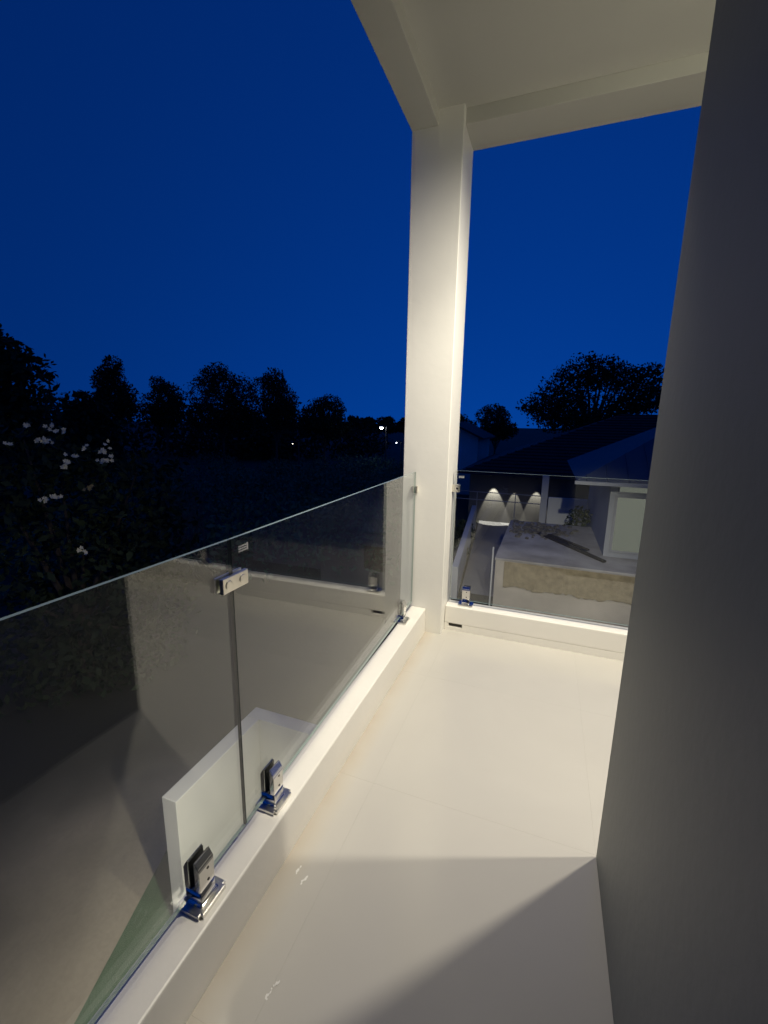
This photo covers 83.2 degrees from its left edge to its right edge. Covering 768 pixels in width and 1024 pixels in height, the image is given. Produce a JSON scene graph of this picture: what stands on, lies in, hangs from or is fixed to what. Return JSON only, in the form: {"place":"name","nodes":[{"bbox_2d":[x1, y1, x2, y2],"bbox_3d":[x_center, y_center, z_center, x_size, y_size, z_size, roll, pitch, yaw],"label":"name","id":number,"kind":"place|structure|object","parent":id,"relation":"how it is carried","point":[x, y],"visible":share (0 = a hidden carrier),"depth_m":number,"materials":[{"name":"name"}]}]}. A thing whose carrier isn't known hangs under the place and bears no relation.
{"place":"outdoors","nodes":[
{"label":"outdoors","id":0,"kind":"place"},
{"bbox_2d":[74,851,173,1023],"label":"lawn","id":1,"kind":"structure","parent":0,"point":[153,912],"depth_m":4.10,"materials":[{"name":"green plant"}]},
{"bbox_2d":[0,603,356,1023],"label":"paving","id":2,"kind":"structure","parent":0,"point":[89,779],"depth_m":5.77,"materials":[{"name":"grey concrete"}]},
{"bbox_2d":[162,707,316,911],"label":"yard wall","id":3,"kind":"structure","parent":2,"relation":"on","point":[202,801],"depth_m":4.42,"materials":[{"name":"paint"}]},
{"bbox_2d":[0,421,567,673],"bbox_3d":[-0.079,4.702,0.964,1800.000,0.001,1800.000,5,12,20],"label":"ground","id":4,"kind":"structure","parent":0,"point":[326,615],"depth_m":12.88,"materials":[{"name":"soil"}]},
{"bbox_2d":[0,323,67,576],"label":"tree","id":5,"kind":"object","parent":4,"relation":"on","point":[17,400],"visible":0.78,"depth_m":12.35,"materials":[{"name":"green plant"}]},
{"bbox_2d":[39,389,127,524],"bbox_3d":[-12.557,-2.050,18.127,3.042,5.941,3.179,12,16,43],"label":"bushy tree","id":6,"kind":"object","parent":4,"relation":"on","point":[84,417],"visible":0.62,"depth_m":17.48,"materials":[{"name":"green plant"}]},
{"bbox_2d":[0,416,202,722],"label":"flowering shrub","id":7,"kind":"object","parent":4,"relation":"on","point":[82,632],"visible":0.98,"depth_m":7.41,"materials":[{"name":"green plant"}]},
{"bbox_2d":[89,355,141,472],"bbox_3d":[-20.564,-7.182,33.578,3.596,9.517,3.602,5,12,20],"label":"broadleaf tree","id":8,"kind":"object","parent":4,"relation":"on","point":[123,407],"visible":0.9,"depth_m":32.46,"materials":[{"name":"green plant"}]},
{"bbox_2d":[138,375,187,474],"bbox_3d":[-18.700,-7.275,36.952,3.755,8.411,3.961,-9,15,-39],"label":"tree","id":9,"kind":"object","parent":4,"relation":"on","point":[166,415],"visible":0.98,"depth_m":36.02,"materials":[{"name":"green plant"}]},
{"bbox_2d":[112,447,216,581],"bbox_3d":[-6.353,0.168,12.631,2.731,4.024,3.598,-6,14,-31],"label":"bare shrub","id":10,"kind":"object","parent":4,"relation":"on","point":[195,556],"visible":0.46,"depth_m":13.26,"materials":[{"name":"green plant"}]},
{"bbox_2d":[0,392,392,462],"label":"wood","id":11,"kind":"object","parent":4,"relation":"on","point":[247,448],"visible":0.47,"depth_m":56.37,"materials":[{"name":"green plant"}]},
{"bbox_2d":[0,451,403,601],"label":"hedge","id":12,"kind":"object","parent":4,"relation":"on","point":[305,499],"visible":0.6,"depth_m":21.84,"materials":[{"name":"green plant"}]},
{"bbox_2d":[183,361,258,471],"bbox_3d":[-14.165,-8.231,38.312,6.513,9.880,5.763,-4,13,-24],"label":"broadleaf tree","id":13,"kind":"object","parent":4,"relation":"on","point":[232,405],"visible":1,"depth_m":37.58,"materials":[{"name":"green plant"}]},
{"bbox_2d":[246,367,303,474],"bbox_3d":[-9.463,-7.867,38.044,4.745,9.438,4.867,0,12,-3],"label":"broadleaf tree","id":14,"kind":"object","parent":4,"relation":"on","point":[281,412],"visible":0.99,"depth_m":36.76,"materials":[{"name":"green plant"}]},
{"bbox_2d":[292,441,299,473],"bbox_3d":[-7.140,-4.117,35.198,0.578,3.301,0.134,-1,12,-8],"label":"garden lamp","id":15,"kind":"object","parent":4,"relation":"on","point":[298,456],"visible":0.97,"depth_m":35.14,"materials":[{"name":"black metal"}]},
{"bbox_2d":[294,393,352,467],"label":"broadleaf tree","id":16,"kind":"object","parent":4,"relation":"on","point":[319,421],"visible":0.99,"depth_m":43.84,"materials":[{"name":"green plant"}]},
{"bbox_2d":[345,415,364,431],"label":"distant tree","id":17,"kind":"object","parent":4,"relation":"on","point":[357,422],"visible":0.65,"depth_m":111.05,"materials":[{"name":"green plant"}]},
{"bbox_2d":[363,416,379,432],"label":"distant tree","id":18,"kind":"object","parent":4,"relation":"on","point":[368,421],"visible":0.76,"depth_m":111.31,"materials":[{"name":"green plant"}]},
{"bbox_2d":[379,425,386,469],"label":"street lamp","id":19,"kind":"object","parent":4,"relation":"on","point":[381,427],"visible":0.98,"depth_m":41.45,"materials":[{"name":"black metal"}]},
{"bbox_2d":[375,415,399,441],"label":"distant tree","id":20,"kind":"object","parent":4,"relation":"on","point":[389,424],"visible":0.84,"depth_m":111.17,"materials":[{"name":"green plant"}]},
{"bbox_2d":[396,417,404,433],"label":"distant tree","id":21,"kind":"object","parent":4,"relation":"on","point":[401,424],"visible":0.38,"depth_m":111.81,"materials":[{"name":"green plant"}]},
{"bbox_2d":[453,537,469,555],"bbox_3d":[2.765,1.312,15.771,0.808,0.788,0.796,5,12,20],"label":"shrub","id":22,"kind":"object","parent":4,"relation":"on","point":[456,544],"visible":0.32,"depth_m":15.69,"materials":[{"name":"green plant"}]},
{"bbox_2d":[451,505,475,598],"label":"boundary wall","id":23,"kind":"structure","parent":4,"relation":"on","point":[459,563],"depth_m":13.73,"materials":[{"name":"white paint"}]},
{"bbox_2d":[454,518,475,540],"bbox_3d":[3.332,0.773,17.823,0.909,1.040,0.852,5,12,20],"label":"shrub","id":24,"kind":"object","parent":4,"relation":"on","point":[459,530],"visible":0.56,"depth_m":17.72,"materials":[{"name":"green plant"}]},
{"bbox_2d":[456,422,494,494],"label":"house","id":25,"kind":"structure","parent":4,"relation":"on","point":[473,445],"depth_m":29.91,"materials":[{"name":"white paint"}]},
{"bbox_2d":[460,520,508,596],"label":"lane","id":26,"kind":"structure","parent":4,"relation":"on","point":[489,535],"depth_m":16.09,"materials":[{"name":"concrete"}]},
{"bbox_2d":[474,403,518,454],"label":"round tree","id":27,"kind":"object","parent":4,"relation":"on","point":[499,428],"visible":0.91,"depth_m":42.81,"materials":[{"name":"green plant"}]},
{"bbox_2d":[456,490,540,528],"bbox_3d":[5.017,-0.005,19.863,4.550,1.801,0.042,5,12,20],"label":"pipe rail","id":28,"kind":"object","parent":4,"relation":"on","point":[498,501],"visible":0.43,"depth_m":19.65,"materials":[{"name":"grey paint"}]},
{"bbox_2d":[457,414,657,522],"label":"tiled house","id":29,"kind":"structure","parent":4,"relation":"on","point":[548,456],"depth_m":21.59,"materials":[{"name":"paint"}]},
{"bbox_2d":[492,520,637,627],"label":"terrace","id":30,"kind":"structure","parent":4,"relation":"on","point":[537,572],"depth_m":10.82,"materials":[{"name":"white paint"}]},
{"bbox_2d":[509,519,578,539],"bbox_3d":[5.136,0.600,13.905,2.109,0.125,2.480,5,12,20],"label":"rubble","id":31,"kind":"object","parent":30,"relation":"on","point":[543,528],"visible":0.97,"depth_m":13.92,"materials":[{"name":"grey stone"}]},
{"bbox_2d":[537,531,605,562],"bbox_3d":[5.273,0.923,12.283,0.292,0.086,3.042,-2,12,-13],"label":"timber plank","id":32,"kind":"object","parent":30,"relation":"on","point":[552,537],"visible":0.96,"depth_m":12.13,"materials":[{"name":"wood"}]},
{"bbox_2d":[546,497,587,526],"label":"boundary wall","id":33,"kind":"structure","parent":4,"relation":"on","point":[558,509],"depth_m":16.17,"materials":[{"name":"white paint"}]},
{"bbox_2d":[564,505,592,527],"bbox_3d":[7.059,0.826,15.136,1.694,2.138,1.488,5,12,20],"label":"shrub","id":34,"kind":"object","parent":4,"relation":"on","point":[582,516],"visible":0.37,"depth_m":15.04,"materials":[{"name":"green plant"}]},
{"bbox_2d":[515,350,663,433],"bbox_3d":[16.824,-6.957,33.389,13.012,10.416,4.828,7,13,27],"label":"spreading tree","id":35,"kind":"object","parent":4,"relation":"on","point":[588,414],"visible":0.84,"depth_m":32.85,"materials":[{"name":"green plant"}]},
{"bbox_2d":[567,428,655,559],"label":"neighbour house","id":36,"kind":"structure","parent":4,"relation":"on","point":[616,503],"depth_m":11.13,"materials":[{"name":"grey paint"}]},
{"bbox_2d":[608,495,645,554],"bbox_3d":[6.367,0.354,11.002,1.020,1.500,0.037,5,12,20],"label":"door","id":37,"kind":"structure","parent":36,"relation":"in","point":[628,514],"depth_m":11.04,"materials":[{"name":"white glass"}]},
{"bbox_2d":[618,483,647,494],"bbox_3d":[6.401,-0.582,10.803,0.980,0.295,0.037,5,12,20],"label":"transom window","id":38,"kind":"structure","parent":36,"relation":"in","point":[625,490],"depth_m":10.86,"materials":[{"name":"white glass"}]},
{"bbox_2d":[596,0,767,1023],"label":"house wall","id":39,"kind":"structure","parent":4,"relation":"on","point":[682,857],"depth_m":0.74,"materials":[{"name":"grey paint"}]},
{"bbox_2d":[185,629,622,1023],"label":"balcony floor","id":40,"kind":"structure","parent":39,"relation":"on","point":[439,866],"depth_m":1.40,"materials":[{"name":"tile"}]},
{"bbox_2d":[88,606,424,1023],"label":"kerb","id":41,"kind":"structure","parent":40,"relation":"on","point":[169,980],"depth_m":1.27,"materials":[{"name":"paint"}]},
{"bbox_2d":[0,472,417,1023],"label":"glass railing","id":42,"kind":"object","parent":41,"relation":"on","point":[205,886],"visible":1,"depth_m":1.15,"materials":[{"name":"glass"}]},
{"bbox_2d":[400,103,472,633],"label":"column","id":43,"kind":"structure","parent":40,"relation":"on","point":[441,173],"depth_m":2.64,"materials":[{"name":"white paint"}]},
{"bbox_2d":[351,0,438,130],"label":"ceiling beam","id":44,"kind":"structure","parent":43,"relation":"on","point":[387,27],"depth_m":1.96,"materials":[{"name":"paint"}]},
{"bbox_2d":[466,51,708,150],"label":"ceiling beam","id":45,"kind":"structure","parent":43,"relation":"on","point":[660,88],"depth_m":2.23,"materials":[{"name":"paint"}]},
{"bbox_2d":[444,600,627,660],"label":"kerb","id":46,"kind":"structure","parent":40,"relation":"on","point":[584,637],"depth_m":2.81,"materials":[{"name":"paint"}]},
{"bbox_2d":[450,470,646,625],"bbox_3d":[2.260,0.345,2.295,3.867,0.929,0.083,5,12,20],"label":"glass railing","id":47,"kind":"object","parent":46,"relation":"on","point":[464,601],"visible":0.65,"depth_m":2.96,"materials":[{"name":"glass"}]},
{"bbox_2d":[401,0,715,108],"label":"ceiling","id":48,"kind":"structure","parent":39,"relation":"on","point":[475,52],"depth_m":1.93,"materials":[{"name":"paint"}]},
{"bbox_2d":[0,0,700,428],"label":"sky","id":49,"kind":"structure","parent":0,"point":[186,185],"materials":[{"name":"blue"}]},
{"bbox_2d":[460,414,477,426],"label":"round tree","id":50,"kind":"object","parent":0,"point":[462,419],"visible":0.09,"depth_m":49.49,"materials":[{"name":"green plant"}]},
{"bbox_2d":[488,547,493,605],"bbox_3d":[2.828,1.742,11.408,0.043,1.700,0.043,5,12,20],"label":"pipe","id":51,"kind":"object","parent":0,"point":[491,575],"visible":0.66,"depth_m":11.38,"materials":[{"name":"white paint"}]},
{"bbox_2d":[539,475,549,522],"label":"gate pillar","id":52,"kind":"structure","parent":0,"point":[544,498],"depth_m":17.09,"materials":[{"name":"white paint"}]}
]}

